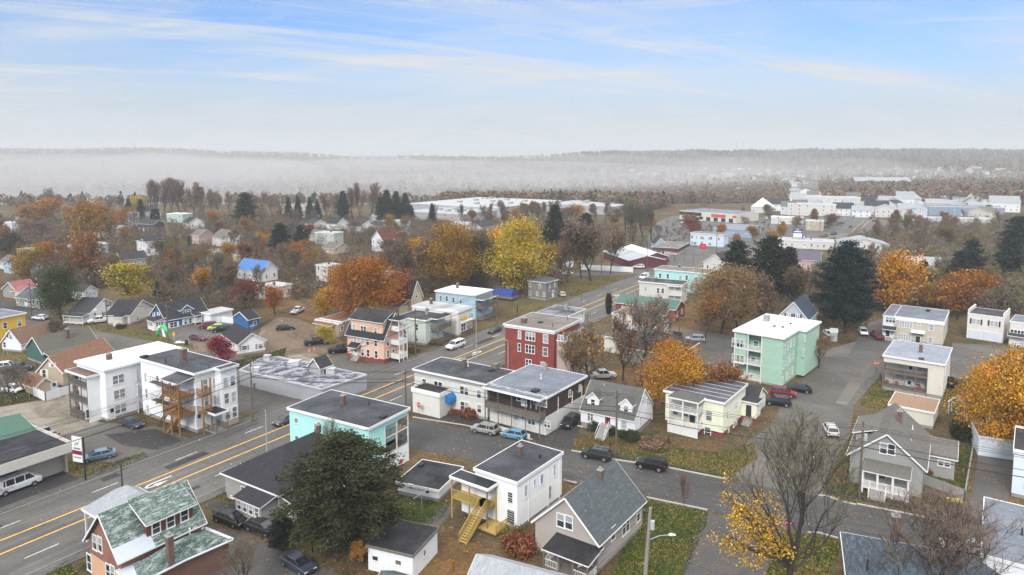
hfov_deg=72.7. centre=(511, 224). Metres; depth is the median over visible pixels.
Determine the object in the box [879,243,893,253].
bare tree
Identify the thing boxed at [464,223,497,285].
tree
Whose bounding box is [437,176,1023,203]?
woods
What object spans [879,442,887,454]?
window
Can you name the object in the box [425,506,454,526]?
path
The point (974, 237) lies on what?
tree
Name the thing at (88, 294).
garage door
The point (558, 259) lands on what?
bare tree
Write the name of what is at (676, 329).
leafy yard
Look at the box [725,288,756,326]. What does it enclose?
tree
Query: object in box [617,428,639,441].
bush
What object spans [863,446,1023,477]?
overhead wire
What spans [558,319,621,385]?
tree
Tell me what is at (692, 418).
door
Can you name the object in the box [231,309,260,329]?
house
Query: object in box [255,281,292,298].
house
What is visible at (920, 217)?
tree
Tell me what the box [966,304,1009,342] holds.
garage house
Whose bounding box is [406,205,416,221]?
pine tree
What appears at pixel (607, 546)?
overhead wire
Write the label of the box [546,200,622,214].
warehouse
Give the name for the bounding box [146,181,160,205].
bare tree
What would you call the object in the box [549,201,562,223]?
bare tree
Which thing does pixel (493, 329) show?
parked car
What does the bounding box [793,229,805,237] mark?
pylon sign
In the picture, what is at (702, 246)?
shop sign
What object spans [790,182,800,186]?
house
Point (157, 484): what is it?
turn arrow
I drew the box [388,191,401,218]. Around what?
pine tree
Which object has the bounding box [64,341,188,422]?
apartment wing
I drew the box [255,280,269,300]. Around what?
tree
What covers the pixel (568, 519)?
window
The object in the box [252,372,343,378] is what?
overhead wire
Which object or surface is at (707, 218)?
shop window
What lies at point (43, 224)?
bare tree
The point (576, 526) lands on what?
gabled house
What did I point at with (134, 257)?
gabled house
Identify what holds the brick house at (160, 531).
on the ground at (454, 524)
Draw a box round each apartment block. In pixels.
[787,203,835,215]
[805,195,860,205]
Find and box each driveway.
[0,300,56,321]
[0,367,59,391]
[160,322,232,343]
[207,502,254,531]
[210,528,339,574]
[412,414,580,449]
[681,513,778,574]
[848,323,887,359]
[950,343,1015,378]
[968,455,1012,517]
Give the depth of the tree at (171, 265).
236.94 m
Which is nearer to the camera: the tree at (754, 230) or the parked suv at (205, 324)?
the parked suv at (205, 324)
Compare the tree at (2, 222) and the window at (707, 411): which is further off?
the tree at (2, 222)
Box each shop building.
[412,297,472,336]
[652,241,689,254]
[778,237,833,249]
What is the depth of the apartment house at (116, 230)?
389.49 m
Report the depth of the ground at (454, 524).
286.97 m
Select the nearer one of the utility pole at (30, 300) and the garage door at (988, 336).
the garage door at (988, 336)
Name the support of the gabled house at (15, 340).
on the ground at (454, 524)
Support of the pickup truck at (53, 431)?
on the parking lot at (91, 443)
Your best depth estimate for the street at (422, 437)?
97.47 m
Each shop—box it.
[239,354,366,399]
[312,311,351,336]
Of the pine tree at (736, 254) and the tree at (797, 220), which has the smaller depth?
the pine tree at (736, 254)
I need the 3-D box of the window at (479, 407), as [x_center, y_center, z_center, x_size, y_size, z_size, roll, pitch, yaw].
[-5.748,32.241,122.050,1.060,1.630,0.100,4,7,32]
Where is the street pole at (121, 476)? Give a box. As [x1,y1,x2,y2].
[120,464,122,486]
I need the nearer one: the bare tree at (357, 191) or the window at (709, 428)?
the window at (709, 428)
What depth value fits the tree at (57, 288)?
193.11 m
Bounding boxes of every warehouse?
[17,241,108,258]
[410,197,561,217]
[414,207,496,221]
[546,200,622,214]
[603,244,667,267]
[713,223,761,237]
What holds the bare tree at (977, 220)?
on the ground at (454, 524)
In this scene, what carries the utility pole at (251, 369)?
on the ground at (454, 524)
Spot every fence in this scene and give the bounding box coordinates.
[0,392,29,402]
[33,384,72,401]
[213,510,262,539]
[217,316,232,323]
[292,539,337,560]
[581,265,632,271]
[923,474,965,499]
[964,441,973,500]
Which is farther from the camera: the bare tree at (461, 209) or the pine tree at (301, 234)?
the bare tree at (461, 209)
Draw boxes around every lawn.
[49,564,77,574]
[305,497,449,555]
[573,432,757,477]
[613,500,707,574]
[766,534,840,574]
[824,434,971,513]
[860,375,889,409]
[927,444,971,488]
[944,379,972,402]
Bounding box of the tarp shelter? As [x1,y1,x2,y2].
[493,288,518,299]
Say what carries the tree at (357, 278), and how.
on the ground at (454, 524)
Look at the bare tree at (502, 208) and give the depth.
461.48 m
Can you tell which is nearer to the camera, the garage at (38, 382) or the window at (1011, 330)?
the garage at (38, 382)
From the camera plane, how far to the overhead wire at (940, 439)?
89.42 m
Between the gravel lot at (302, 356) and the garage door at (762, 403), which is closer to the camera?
the garage door at (762, 403)
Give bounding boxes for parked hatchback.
[1,383,23,393]
[207,323,223,330]
[500,427,526,440]
[558,291,565,296]
[823,329,829,336]
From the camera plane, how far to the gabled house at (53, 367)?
140.85 m
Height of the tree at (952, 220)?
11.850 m
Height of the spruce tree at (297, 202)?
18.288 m
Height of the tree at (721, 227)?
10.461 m
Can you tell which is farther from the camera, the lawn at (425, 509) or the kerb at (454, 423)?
the kerb at (454, 423)
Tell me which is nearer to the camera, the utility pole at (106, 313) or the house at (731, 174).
the utility pole at (106, 313)
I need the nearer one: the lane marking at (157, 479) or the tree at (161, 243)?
the lane marking at (157, 479)
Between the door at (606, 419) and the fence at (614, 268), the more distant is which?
the fence at (614, 268)
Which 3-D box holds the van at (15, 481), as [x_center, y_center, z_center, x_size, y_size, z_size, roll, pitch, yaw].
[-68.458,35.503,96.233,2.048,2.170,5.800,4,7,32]
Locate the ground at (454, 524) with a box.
[0,148,1023,574]
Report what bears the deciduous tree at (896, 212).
on the ground at (454, 524)
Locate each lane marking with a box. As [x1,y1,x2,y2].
[2,289,614,527]
[26,304,613,557]
[143,473,173,485]
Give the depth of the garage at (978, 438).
106.69 m
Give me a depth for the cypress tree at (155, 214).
435.04 m
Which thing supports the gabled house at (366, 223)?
on the ground at (454, 524)
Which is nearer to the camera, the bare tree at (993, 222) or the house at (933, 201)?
the bare tree at (993, 222)
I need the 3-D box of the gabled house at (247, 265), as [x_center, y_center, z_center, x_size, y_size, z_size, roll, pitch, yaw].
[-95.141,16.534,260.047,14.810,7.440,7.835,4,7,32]
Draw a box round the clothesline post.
[413,489,428,508]
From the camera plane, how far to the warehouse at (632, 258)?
290.11 m
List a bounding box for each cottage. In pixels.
[220,422,331,523]
[621,331,699,364]
[840,512,996,574]
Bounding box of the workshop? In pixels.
[0,414,35,439]
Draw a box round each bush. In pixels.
[115,323,126,328]
[408,345,420,353]
[429,339,443,345]
[448,409,459,414]
[450,559,454,571]
[457,407,478,419]
[500,528,537,560]
[502,522,527,535]
[587,421,598,432]
[609,426,619,435]
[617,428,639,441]
[638,434,672,451]
[837,470,848,478]
[924,467,933,475]
[947,376,959,387]
[948,419,971,441]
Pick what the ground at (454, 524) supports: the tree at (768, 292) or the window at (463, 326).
the tree at (768, 292)
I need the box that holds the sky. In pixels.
[0,0,1023,158]
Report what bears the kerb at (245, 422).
on the road at (20, 562)
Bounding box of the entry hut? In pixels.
[307,354,333,374]
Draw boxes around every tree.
[0,219,6,226]
[0,224,11,235]
[0,229,23,255]
[0,361,26,401]
[4,241,51,279]
[10,203,45,221]
[10,367,35,392]
[12,235,29,247]
[15,216,35,233]
[16,263,94,319]
[26,197,70,222]
[31,219,51,237]
[31,239,59,265]
[39,231,59,244]
[40,186,56,213]
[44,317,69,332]
[52,242,71,264]
[53,194,62,215]
[60,197,106,235]
[60,205,71,217]
[60,228,108,287]
[66,250,93,274]
[76,201,120,238]
[87,260,156,298]
[98,210,118,236]
[103,199,115,209]
[105,253,123,264]
[112,208,131,224]
[118,225,131,241]
[120,206,133,211]
[124,195,146,211]
[124,198,132,209]
[128,209,140,229]
[136,199,147,218]
[139,264,158,295]
[144,179,161,205]
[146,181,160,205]
[148,236,174,255]
[149,209,160,219]
[153,242,171,272]
[153,281,162,301]
[159,178,171,215]
[159,256,184,286]
[160,248,184,264]
[162,231,188,249]
[163,178,174,212]
[164,266,175,285]
[167,178,179,212]
[167,246,181,267]
[170,179,189,210]
[178,250,196,271]
[180,244,202,273]
[185,182,199,215]
[189,244,202,264]
[191,186,205,213]
[191,266,210,299]
[193,242,220,267]
[198,204,205,215]
[203,334,237,360]
[205,208,221,222]
[206,187,214,210]
[206,219,211,228]
[206,250,226,275]
[209,190,222,209]
[209,535,259,574]
[213,219,224,231]
[216,242,237,258]
[216,261,238,296]
[219,225,240,243]
[219,258,231,281]
[224,191,232,213]
[227,277,263,308]
[229,192,258,224]
[234,240,255,258]
[238,215,255,238]
[245,190,261,205]
[248,234,262,249]
[250,230,269,253]
[252,263,266,283]
[254,206,268,221]
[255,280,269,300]
[256,189,269,213]
[259,225,265,235]
[259,425,415,555]
[260,283,286,314]
[264,223,292,252]
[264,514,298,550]
[265,194,275,213]
[273,241,296,272]
[274,199,284,213]
[275,207,282,218]
[279,238,310,257]
[282,197,292,218]
[286,219,295,225]
[286,222,294,240]
[287,248,301,275]
[288,208,299,223]
[292,224,309,243]
[293,259,313,286]
[294,195,304,219]
[300,247,319,276]
[303,223,314,237]
[305,197,312,219]
[310,285,339,315]
[312,530,325,562]
[313,200,322,219]
[313,324,338,342]
[314,249,414,316]
[317,192,330,220]
[319,262,354,303]
[322,416,340,440]
[331,192,339,216]
[334,190,350,218]
[344,187,354,213]
[346,218,360,240]
[349,539,367,572]
[353,182,366,217]
[363,225,378,248]
[366,183,381,214]
[371,189,379,205]
[373,197,385,219]
[375,236,398,264]
[377,266,415,304]
[379,189,393,219]
[380,245,397,269]
[384,212,396,224]
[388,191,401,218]
[388,219,406,232]
[390,237,416,278]
[394,231,408,237]
[399,192,410,217]
[400,214,410,225]
[404,236,424,259]
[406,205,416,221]
[409,213,487,290]
[410,238,435,285]
[410,243,447,278]
[427,203,436,224]
[457,204,463,219]
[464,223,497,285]
[465,232,485,279]
[467,210,477,218]
[469,210,560,295]
[470,217,480,229]
[477,204,488,220]
[483,225,512,281]
[485,209,494,219]
[496,199,508,217]
[499,202,505,223]
[502,210,512,223]
[507,207,519,216]
[511,214,523,220]
[517,202,527,212]
[519,208,525,217]
[522,203,531,222]
[528,200,537,216]
[533,202,541,221]
[535,241,559,275]
[536,221,545,240]
[539,202,546,218]
[540,204,567,259]
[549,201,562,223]
[554,253,563,279]
[555,238,564,255]
[557,337,589,372]
[558,228,587,281]
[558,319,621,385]
[562,218,604,281]
[566,206,577,218]
[569,203,587,216]
[571,250,590,277]
[576,212,593,229]
[588,204,598,217]
[604,200,610,216]
[604,206,623,223]
[604,225,628,273]
[605,293,611,313]
[606,312,642,380]
[608,292,682,387]
[610,223,619,230]
[622,201,637,238]
[623,201,641,240]
[624,335,716,404]
[625,229,637,243]
[627,224,639,242]
[635,201,647,240]
[642,200,654,240]
[649,219,657,228]
[654,224,662,235]
[676,262,770,333]
[678,473,690,501]
[679,212,700,219]
[680,216,699,233]
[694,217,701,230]
[694,356,713,375]
[698,288,728,338]
[702,355,751,383]
[705,399,867,574]
[716,223,727,232]
[719,239,754,270]
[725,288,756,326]
[731,232,741,239]
[741,216,750,223]
[743,233,788,291]
[745,224,760,243]
[747,270,775,314]
[762,203,775,217]
[766,228,779,240]
[772,246,803,300]
[776,224,786,235]
[782,265,811,298]
[788,215,803,227]
[807,239,888,333]
[807,267,819,294]
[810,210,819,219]
[810,259,823,269]
[814,332,834,367]
[824,213,842,227]
[859,497,1001,574]
[863,248,876,261]
[864,477,1023,574]
[867,242,879,252]
[869,243,939,307]
[872,224,881,233]
[875,218,880,225]
[878,251,887,264]
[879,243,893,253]
[881,228,891,240]
[886,213,899,224]
[887,229,894,238]
[888,217,898,226]
[890,222,900,235]
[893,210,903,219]
[900,213,915,229]
[902,243,914,255]
[905,208,913,215]
[908,227,924,242]
[911,213,925,222]
[913,217,927,229]
[913,280,936,307]
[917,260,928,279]
[921,268,941,282]
[922,219,929,232]
[929,236,949,251]
[930,254,956,278]
[931,262,1009,318]
[933,342,1023,446]
[934,228,942,238]
[935,249,952,257]
[936,225,956,242]
[938,264,949,273]
[939,211,951,218]
[941,216,949,224]
[944,224,958,242]
[945,215,960,224]
[945,249,975,278]
[945,353,1002,424]
[961,239,990,276]
[966,235,983,243]
[972,217,981,226]
[984,262,1000,278]
[985,243,995,256]
[989,219,1001,230]
[989,230,1002,243]
[991,229,1023,278]
[992,210,1011,222]
[994,276,1017,292]
[995,214,1023,245]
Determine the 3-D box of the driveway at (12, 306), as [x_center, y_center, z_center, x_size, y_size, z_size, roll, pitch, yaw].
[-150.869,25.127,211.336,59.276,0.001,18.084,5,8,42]
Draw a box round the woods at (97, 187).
[0,146,1023,194]
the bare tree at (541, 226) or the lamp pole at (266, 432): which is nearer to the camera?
the lamp pole at (266, 432)
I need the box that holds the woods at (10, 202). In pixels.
[0,191,524,207]
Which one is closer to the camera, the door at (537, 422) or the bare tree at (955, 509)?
the bare tree at (955, 509)
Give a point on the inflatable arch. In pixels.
(159, 328)
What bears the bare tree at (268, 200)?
on the ground at (454, 524)
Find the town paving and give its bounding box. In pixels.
[643,216,875,266]
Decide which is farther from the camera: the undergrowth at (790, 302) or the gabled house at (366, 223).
the gabled house at (366, 223)
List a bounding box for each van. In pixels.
[0,470,42,496]
[639,272,649,278]
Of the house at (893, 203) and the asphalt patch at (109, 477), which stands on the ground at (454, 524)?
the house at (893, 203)
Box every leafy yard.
[263,296,346,338]
[584,368,665,412]
[668,322,689,334]
[675,303,736,335]
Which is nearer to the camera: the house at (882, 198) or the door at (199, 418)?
the door at (199, 418)
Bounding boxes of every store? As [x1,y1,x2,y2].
[751,198,773,212]
[771,215,803,224]
[901,216,991,222]
[924,204,1004,215]
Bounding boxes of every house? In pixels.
[0,254,14,268]
[0,309,26,340]
[0,320,53,351]
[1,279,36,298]
[2,259,44,272]
[3,220,24,231]
[14,288,64,308]
[24,326,96,363]
[35,337,114,386]
[62,297,113,324]
[81,479,233,574]
[98,224,129,237]
[104,299,153,325]
[114,250,146,265]
[122,212,138,225]
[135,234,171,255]
[135,346,257,438]
[136,219,164,231]
[146,297,207,330]
[166,212,192,222]
[182,217,203,228]
[191,228,212,243]
[199,248,221,261]
[211,229,240,245]
[221,323,266,355]
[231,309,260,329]
[237,258,277,281]
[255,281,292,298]
[286,389,410,467]
[305,219,325,227]
[309,206,324,214]
[309,229,324,241]
[314,230,343,244]
[315,261,339,281]
[321,241,350,253]
[325,217,349,229]
[345,307,407,363]
[348,219,373,230]
[370,220,384,230]
[371,229,396,250]
[377,279,423,314]
[392,219,410,225]
[393,226,411,235]
[401,308,451,345]
[434,283,497,320]
[449,439,563,544]
[452,221,472,228]
[469,220,495,230]
[482,363,587,438]
[503,312,590,373]
[527,275,558,300]
[531,458,646,574]
[536,303,585,324]
[578,379,653,440]
[603,304,668,352]
[638,277,688,302]
[650,236,665,247]
[654,264,714,292]
[663,372,762,438]
[690,231,728,247]
[703,251,733,270]
[710,175,730,177]
[721,172,741,175]
[732,313,821,385]
[768,199,789,210]
[779,294,817,319]
[780,201,797,214]
[784,249,822,270]
[789,191,821,195]
[789,193,805,200]
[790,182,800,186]
[790,188,800,190]
[792,199,807,202]
[800,188,811,194]
[802,198,822,202]
[806,191,819,195]
[806,219,823,230]
[833,202,853,215]
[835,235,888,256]
[840,192,861,195]
[842,198,858,205]
[851,205,871,217]
[857,196,876,205]
[864,200,889,213]
[874,204,896,217]
[877,196,895,200]
[877,196,902,201]
[882,304,949,345]
[882,339,952,399]
[886,199,902,207]
[895,191,914,202]
[896,203,923,215]
[900,256,941,270]
[912,204,927,215]
[915,194,922,202]
[924,198,942,204]
[942,199,957,204]
[950,201,964,204]
[952,192,974,202]
[962,197,978,203]
[965,202,990,204]
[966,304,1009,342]
[968,206,999,217]
[980,497,1023,574]
[981,195,996,201]
[987,195,1020,212]
[1007,314,1023,347]
[1011,425,1023,498]
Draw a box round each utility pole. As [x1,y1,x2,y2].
[27,282,31,315]
[94,299,107,329]
[165,303,168,341]
[246,356,254,421]
[402,369,408,405]
[412,309,418,356]
[493,283,499,325]
[614,390,619,456]
[643,507,675,574]
[858,421,867,499]
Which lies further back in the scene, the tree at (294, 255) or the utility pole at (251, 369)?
the tree at (294, 255)
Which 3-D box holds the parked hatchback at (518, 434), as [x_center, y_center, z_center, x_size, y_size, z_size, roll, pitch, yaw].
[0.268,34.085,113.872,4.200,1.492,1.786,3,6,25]
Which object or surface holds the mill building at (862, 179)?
on the ground at (454, 524)
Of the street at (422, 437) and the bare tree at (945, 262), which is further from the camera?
the bare tree at (945, 262)
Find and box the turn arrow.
[145,476,169,488]
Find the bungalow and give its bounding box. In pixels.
[846,403,958,502]
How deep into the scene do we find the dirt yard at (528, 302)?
217.96 m
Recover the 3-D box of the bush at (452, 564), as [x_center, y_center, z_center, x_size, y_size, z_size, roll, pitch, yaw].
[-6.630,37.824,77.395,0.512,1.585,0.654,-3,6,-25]
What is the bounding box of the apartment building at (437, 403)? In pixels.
[411,357,514,419]
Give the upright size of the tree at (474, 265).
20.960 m
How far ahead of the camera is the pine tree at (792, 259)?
216.52 m
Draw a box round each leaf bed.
[418,536,482,574]
[524,486,570,527]
[574,439,637,449]
[912,496,954,506]
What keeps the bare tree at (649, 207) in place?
on the ground at (454, 524)
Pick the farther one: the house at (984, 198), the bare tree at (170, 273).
the house at (984, 198)
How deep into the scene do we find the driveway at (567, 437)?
116.12 m
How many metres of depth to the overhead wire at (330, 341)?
137.00 m
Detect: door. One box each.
[85,290,97,296]
[109,406,115,419]
[196,413,202,425]
[520,416,524,425]
[521,398,526,406]
[530,400,536,409]
[536,420,541,429]
[604,416,610,423]
[689,414,695,422]
[745,404,751,417]
[760,394,764,409]
[906,379,912,386]
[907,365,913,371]
[915,336,920,342]
[951,401,962,413]
[967,329,983,339]
[980,441,1013,459]
[983,331,1000,342]
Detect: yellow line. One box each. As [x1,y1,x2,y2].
[0,221,868,554]
[0,225,858,540]
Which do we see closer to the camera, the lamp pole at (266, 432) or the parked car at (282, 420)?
the lamp pole at (266, 432)
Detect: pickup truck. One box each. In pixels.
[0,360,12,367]
[1,362,33,372]
[39,426,59,435]
[87,315,106,323]
[290,306,304,313]
[304,336,327,345]
[327,344,347,353]
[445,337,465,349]
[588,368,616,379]
[870,330,884,339]
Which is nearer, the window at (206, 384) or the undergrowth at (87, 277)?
the window at (206, 384)
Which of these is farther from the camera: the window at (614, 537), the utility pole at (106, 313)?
the utility pole at (106, 313)
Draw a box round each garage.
[19,372,57,394]
[72,284,98,298]
[200,307,233,322]
[231,250,253,260]
[366,518,438,574]
[395,459,463,501]
[745,384,767,409]
[888,391,939,428]
[971,422,1013,459]
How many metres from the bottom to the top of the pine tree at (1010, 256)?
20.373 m
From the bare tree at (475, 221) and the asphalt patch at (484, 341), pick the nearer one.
the asphalt patch at (484, 341)
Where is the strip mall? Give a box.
[679,208,758,222]
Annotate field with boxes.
[558,276,626,295]
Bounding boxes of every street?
[25,320,294,412]
[398,418,981,555]
[571,270,643,275]
[815,355,950,397]
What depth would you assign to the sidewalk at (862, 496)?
93.23 m
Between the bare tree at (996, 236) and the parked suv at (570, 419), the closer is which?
the parked suv at (570, 419)
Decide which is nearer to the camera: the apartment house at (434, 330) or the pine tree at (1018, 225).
the apartment house at (434, 330)
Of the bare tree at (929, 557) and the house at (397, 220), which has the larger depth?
the house at (397, 220)
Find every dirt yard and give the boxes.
[193,340,244,358]
[258,317,343,355]
[508,295,574,311]
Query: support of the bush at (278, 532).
on the ground at (454, 524)
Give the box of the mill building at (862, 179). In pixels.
[850,177,910,182]
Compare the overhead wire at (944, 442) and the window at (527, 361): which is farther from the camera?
the window at (527, 361)
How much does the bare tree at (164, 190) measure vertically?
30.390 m
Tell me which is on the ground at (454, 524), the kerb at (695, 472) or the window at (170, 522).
the kerb at (695, 472)
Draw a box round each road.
[0,216,876,574]
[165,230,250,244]
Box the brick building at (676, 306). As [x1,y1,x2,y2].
[614,293,685,321]
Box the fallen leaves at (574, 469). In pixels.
[0,277,1018,574]
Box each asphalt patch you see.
[100,473,120,480]
[104,429,182,449]
[164,451,208,469]
[377,378,407,389]
[389,373,411,381]
[474,337,494,344]
[758,427,813,469]
[836,376,864,404]
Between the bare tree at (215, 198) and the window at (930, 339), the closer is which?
the window at (930, 339)
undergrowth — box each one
[0,211,177,286]
[150,233,570,313]
[163,207,617,248]
[584,378,663,407]
[639,220,769,246]
[691,283,875,332]
[838,212,1023,312]
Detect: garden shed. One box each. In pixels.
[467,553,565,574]
[947,391,968,416]
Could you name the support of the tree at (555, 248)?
on the ground at (454, 524)
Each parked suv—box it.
[198,320,216,328]
[211,324,229,332]
[470,421,499,435]
[560,411,579,428]
[580,445,612,461]
[633,264,644,268]
[635,454,668,472]
[685,334,705,342]
[765,394,791,407]
[770,385,796,398]
[822,422,839,437]
[858,326,867,335]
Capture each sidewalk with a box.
[0,231,837,513]
[29,234,869,574]
[615,456,736,479]
[823,490,981,524]
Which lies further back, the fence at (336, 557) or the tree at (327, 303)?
the tree at (327, 303)
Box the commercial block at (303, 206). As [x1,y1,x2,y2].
[282,203,314,212]
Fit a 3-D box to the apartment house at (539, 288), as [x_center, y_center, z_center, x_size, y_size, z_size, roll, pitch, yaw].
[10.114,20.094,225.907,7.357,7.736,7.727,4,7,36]
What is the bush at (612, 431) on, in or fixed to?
on the lawn at (701, 453)
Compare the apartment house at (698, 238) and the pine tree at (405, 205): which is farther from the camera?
the pine tree at (405, 205)
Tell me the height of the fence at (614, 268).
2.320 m
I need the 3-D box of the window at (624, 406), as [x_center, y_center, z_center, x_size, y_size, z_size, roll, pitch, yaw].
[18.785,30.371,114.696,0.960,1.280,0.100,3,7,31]
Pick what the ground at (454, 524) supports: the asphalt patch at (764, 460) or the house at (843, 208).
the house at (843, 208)
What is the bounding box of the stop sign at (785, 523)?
[784,516,792,543]
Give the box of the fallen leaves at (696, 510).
[0,276,971,574]
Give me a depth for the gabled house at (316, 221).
441.77 m
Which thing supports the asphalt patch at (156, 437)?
on the parking lot at (91, 443)
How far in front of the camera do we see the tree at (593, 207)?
502.34 m
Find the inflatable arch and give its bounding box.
[156,325,169,337]
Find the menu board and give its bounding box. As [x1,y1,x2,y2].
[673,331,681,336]
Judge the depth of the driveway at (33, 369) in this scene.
146.85 m
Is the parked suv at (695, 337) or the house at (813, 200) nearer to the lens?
the parked suv at (695, 337)
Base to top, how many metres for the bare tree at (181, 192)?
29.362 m
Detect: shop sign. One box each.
[71,436,86,479]
[671,252,677,261]
[700,244,705,248]
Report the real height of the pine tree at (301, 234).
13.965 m
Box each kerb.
[0,231,838,514]
[26,310,614,574]
[413,416,532,439]
[612,458,634,462]
[647,496,707,509]
[668,467,723,478]
[808,531,837,538]
[857,503,923,516]
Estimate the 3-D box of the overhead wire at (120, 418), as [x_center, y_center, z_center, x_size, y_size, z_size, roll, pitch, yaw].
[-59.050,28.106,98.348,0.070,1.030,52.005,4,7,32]
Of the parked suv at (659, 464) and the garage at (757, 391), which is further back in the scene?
the garage at (757, 391)
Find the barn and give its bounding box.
[137,205,160,218]
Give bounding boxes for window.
[0,470,17,477]
[17,320,21,326]
[40,369,47,377]
[51,381,57,389]
[85,409,89,418]
[86,552,92,572]
[92,533,97,551]
[97,535,102,554]
[105,562,109,574]
[110,564,114,574]
[112,373,124,385]
[113,388,125,399]
[114,402,126,414]
[144,372,146,383]
[151,521,161,535]
[155,321,163,326]
[166,515,175,529]
[168,321,178,327]
[180,509,189,523]
[182,318,188,324]
[187,318,193,323]
[203,379,207,390]
[204,396,208,406]
[223,376,228,388]
[224,392,229,404]
[225,408,230,420]
[230,375,235,386]
[231,391,236,402]
[232,406,237,417]
[236,500,241,510]
[239,345,248,350]
[242,502,247,513]
[248,505,253,515]
[254,507,258,516]
[366,349,369,356]
[371,554,378,562]
[374,350,377,358]
[394,559,401,566]
[459,385,463,394]
[460,401,464,409]
[461,322,465,331]
[464,386,468,395]
[476,389,481,398]
[477,404,481,413]
[506,508,514,525]
[507,490,512,504]
[512,414,518,421]
[524,483,527,498]
[525,332,534,341]
[525,344,534,353]
[525,359,531,365]
[527,418,534,425]
[536,399,546,407]
[540,472,543,485]
[542,347,547,356]
[543,334,547,343]
[543,420,550,428]
[549,484,551,499]
[553,463,555,477]
[556,512,564,529]
[557,334,563,342]
[565,514,572,531]
[587,413,593,421]
[590,398,594,404]
[611,524,615,542]
[620,420,626,429]
[622,519,629,537]
[623,405,628,411]
[636,509,640,523]
[687,216,732,222]
[704,426,710,435]
[705,409,712,421]
[732,338,743,347]
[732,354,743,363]
[784,313,792,316]
[793,314,801,317]
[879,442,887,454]
[886,316,895,323]
[887,443,895,455]
[898,333,910,340]
[899,321,912,328]
[928,324,933,330]
[928,337,932,343]
[937,459,950,467]
[970,318,981,324]
[988,320,1000,326]
[1010,329,1023,333]
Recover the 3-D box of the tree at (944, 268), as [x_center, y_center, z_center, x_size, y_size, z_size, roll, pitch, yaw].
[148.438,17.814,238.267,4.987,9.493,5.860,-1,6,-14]
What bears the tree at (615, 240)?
on the ground at (454, 524)
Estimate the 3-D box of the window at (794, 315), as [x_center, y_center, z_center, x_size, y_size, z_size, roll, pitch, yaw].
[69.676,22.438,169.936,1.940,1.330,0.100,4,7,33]
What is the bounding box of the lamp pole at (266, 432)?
[265,410,267,451]
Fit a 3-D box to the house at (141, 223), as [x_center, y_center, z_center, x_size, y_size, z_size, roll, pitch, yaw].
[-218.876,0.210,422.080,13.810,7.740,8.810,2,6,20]
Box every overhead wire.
[0,377,249,462]
[1,360,242,436]
[1,362,249,441]
[1,373,248,454]
[2,359,248,437]
[3,360,250,439]
[248,312,408,358]
[252,324,414,376]
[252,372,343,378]
[253,311,413,358]
[253,360,403,371]
[253,377,404,382]
[254,312,414,359]
[254,312,417,360]
[254,322,411,371]
[258,361,401,372]
[406,373,614,395]
[406,381,615,411]
[407,370,610,392]
[408,372,615,394]
[409,379,615,406]
[419,299,493,323]
[570,515,643,574]
[616,394,859,426]
[617,396,861,428]
[618,411,860,446]
[619,407,857,440]
[620,393,859,424]
[863,428,1023,457]
[863,441,1021,469]
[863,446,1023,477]
[866,425,1023,453]
[866,427,1022,455]
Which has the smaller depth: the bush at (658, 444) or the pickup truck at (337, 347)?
the bush at (658, 444)
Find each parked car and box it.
[31,314,49,319]
[85,447,116,463]
[118,416,144,429]
[189,333,206,340]
[212,507,247,528]
[243,516,273,537]
[272,412,289,426]
[276,324,294,330]
[279,550,316,574]
[378,570,408,574]
[487,326,501,333]
[786,383,811,393]
[939,538,980,554]
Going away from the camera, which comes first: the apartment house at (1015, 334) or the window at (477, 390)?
the window at (477, 390)
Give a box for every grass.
[0,236,971,574]
[0,346,41,367]
[0,392,65,406]
[74,324,193,347]
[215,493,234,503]
[251,349,285,360]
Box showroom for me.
[0,424,71,477]
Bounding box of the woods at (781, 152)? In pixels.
[582,147,1023,172]
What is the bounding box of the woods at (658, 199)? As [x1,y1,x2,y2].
[526,189,711,209]
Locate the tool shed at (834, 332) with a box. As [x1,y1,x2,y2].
[830,328,837,341]
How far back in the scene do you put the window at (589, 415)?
117.37 m
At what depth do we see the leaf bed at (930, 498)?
93.24 m
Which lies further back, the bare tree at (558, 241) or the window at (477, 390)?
the bare tree at (558, 241)
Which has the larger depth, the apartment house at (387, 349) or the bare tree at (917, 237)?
the bare tree at (917, 237)
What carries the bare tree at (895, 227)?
on the ground at (454, 524)
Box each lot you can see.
[0,394,100,434]
[0,471,79,507]
[60,422,187,461]
[288,353,317,361]
[328,354,395,373]
[635,247,725,275]
[672,218,772,231]
[680,330,732,368]
[735,318,891,496]
[762,220,990,237]
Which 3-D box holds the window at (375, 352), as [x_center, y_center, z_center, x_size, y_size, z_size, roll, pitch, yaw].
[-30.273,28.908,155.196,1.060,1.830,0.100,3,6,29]
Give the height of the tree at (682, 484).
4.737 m
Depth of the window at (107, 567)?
73.81 m

